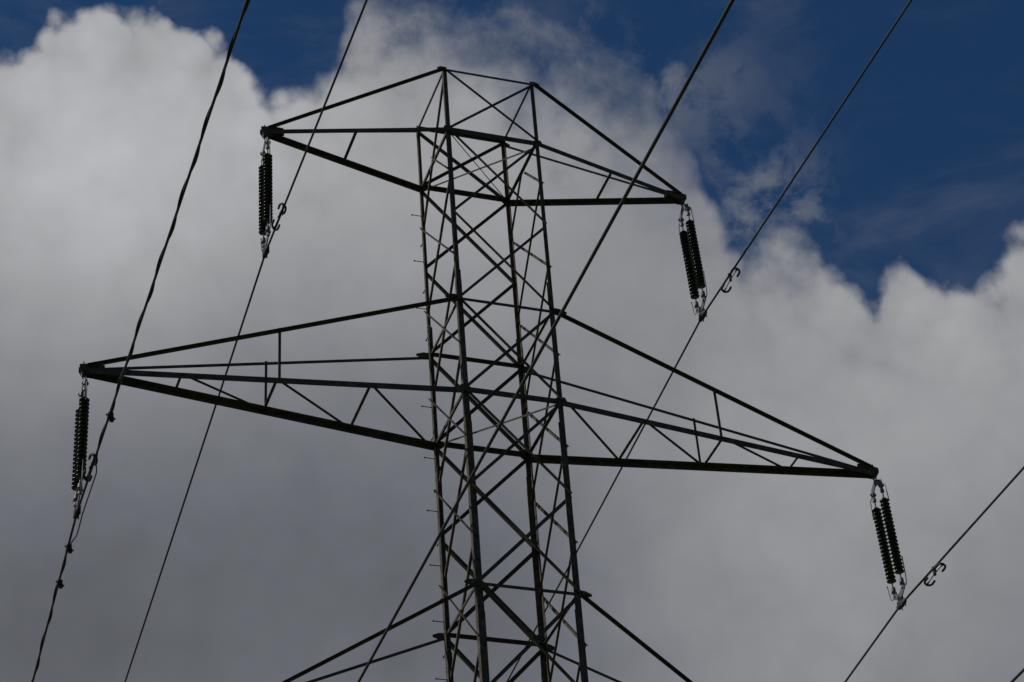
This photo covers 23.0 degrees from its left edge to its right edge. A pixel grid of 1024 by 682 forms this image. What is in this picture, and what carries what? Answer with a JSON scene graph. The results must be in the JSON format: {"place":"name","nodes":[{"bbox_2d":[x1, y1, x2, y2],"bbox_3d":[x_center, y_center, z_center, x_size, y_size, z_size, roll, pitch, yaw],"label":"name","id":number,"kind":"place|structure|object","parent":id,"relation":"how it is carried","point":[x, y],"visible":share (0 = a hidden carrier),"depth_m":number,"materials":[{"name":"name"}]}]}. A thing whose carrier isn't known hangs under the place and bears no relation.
{"place":"outdoors","nodes":[
{"label":"outdoors","id":0,"kind":"place"},
{"bbox_2d":[0,0,1023,681],"label":"sky","id":1,"kind":"structure","parent":0,"point":[876,313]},
{"bbox_3d":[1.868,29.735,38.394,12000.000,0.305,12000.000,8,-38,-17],"label":"ground","id":2,"kind":"structure","parent":0,"visible":0},
{"bbox_2d":[78,66,878,681],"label":"pylon","id":3,"kind":"object","parent":2,"relation":"on","point":[464,390],"visible":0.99,"depth_m":58.99,"materials":[{"name":"metal"}]},
{"bbox_2d":[71,372,89,518],"bbox_3d":[-9.381,2.216,54.693,0.236,3.775,0.990,8,-38,-16],"label":"insulator set","id":4,"kind":"object","parent":3,"relation":"hanging from","point":[80,440],"visible":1,"depth_m":54.48,"materials":[{"name":"ceramic"}]},
{"bbox_2d":[32,0,248,681],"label":"conductor","id":5,"kind":"object","parent":4,"relation":"hanging from","point":[88,477],"visible":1,"depth_m":47.57,"materials":[{"name":"metal"}]},
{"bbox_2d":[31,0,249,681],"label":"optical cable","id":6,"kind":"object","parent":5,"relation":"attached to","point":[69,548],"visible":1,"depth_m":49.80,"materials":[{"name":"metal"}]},
{"bbox_2d":[259,134,272,258],"bbox_3d":[-5.926,-3.549,60.478,0.236,3.779,0.990,8,-38,-17],"label":"insulator set","id":7,"kind":"object","parent":3,"relation":"hanging from","point":[265,195],"visible":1,"depth_m":60.26,"materials":[{"name":"ceramic"}]},
{"bbox_2d":[124,0,367,681],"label":"conductor","id":8,"kind":"object","parent":7,"relation":"hanging from","point":[282,211],"visible":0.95,"depth_m":60.20,"materials":[{"name":"metal"}]},
{"bbox_2d":[678,201,706,321],"bbox_3d":[4.564,-2.081,63.644,0.236,3.783,0.990,6,-37,-18],"label":"insulator set","id":9,"kind":"object","parent":3,"relation":"hanging from","point":[696,280],"visible":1,"depth_m":63.52,"materials":[{"name":"ceramic"}]},
{"bbox_2d":[506,0,911,681],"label":"conductor","id":10,"kind":"object","parent":9,"relation":"hanging from","point":[730,276],"visible":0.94,"depth_m":60.87,"materials":[{"name":"metal"}]},
{"bbox_2d":[870,476,906,609],"bbox_3d":[9.004,4.768,60.256,0.236,3.728,0.990,6,-37,-18],"label":"insulator set","id":11,"kind":"object","parent":3,"relation":"hanging from","point":[892,542],"visible":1,"depth_m":60.16,"materials":[{"name":"ceramic"}]},
{"bbox_2d":[844,466,1023,681],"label":"conductor","id":12,"kind":"object","parent":11,"relation":"hanging from","point":[933,569],"visible":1,"depth_m":57.72,"materials":[{"name":"metal"}]},
{"bbox_3d":[-5.182,9.015,51.245,0.236,3.715,0.990,8,-38,-17],"label":"insulator set","id":13,"kind":"object","parent":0,"visible":0},
{"bbox_2d":[357,0,734,681],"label":"conductor","id":14,"kind":"object","parent":13,"relation":"hanging from","point":[665,122],"visible":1,"depth_m":34.26,"materials":[{"name":"metal"}]},
{"bbox_3d":[5.779,10.549,54.553,0.236,3.715,0.990,7,-38,-17],"label":"insulator set","id":15,"kind":"object","parent":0,"visible":0},
{"bbox_2d":[1010,668,1023,681],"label":"conductor","id":16,"kind":"object","parent":15,"relation":"hanging from","point":[1017,675],"visible":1,"depth_m":44.65,"materials":[{"name":"metal"}]}
]}

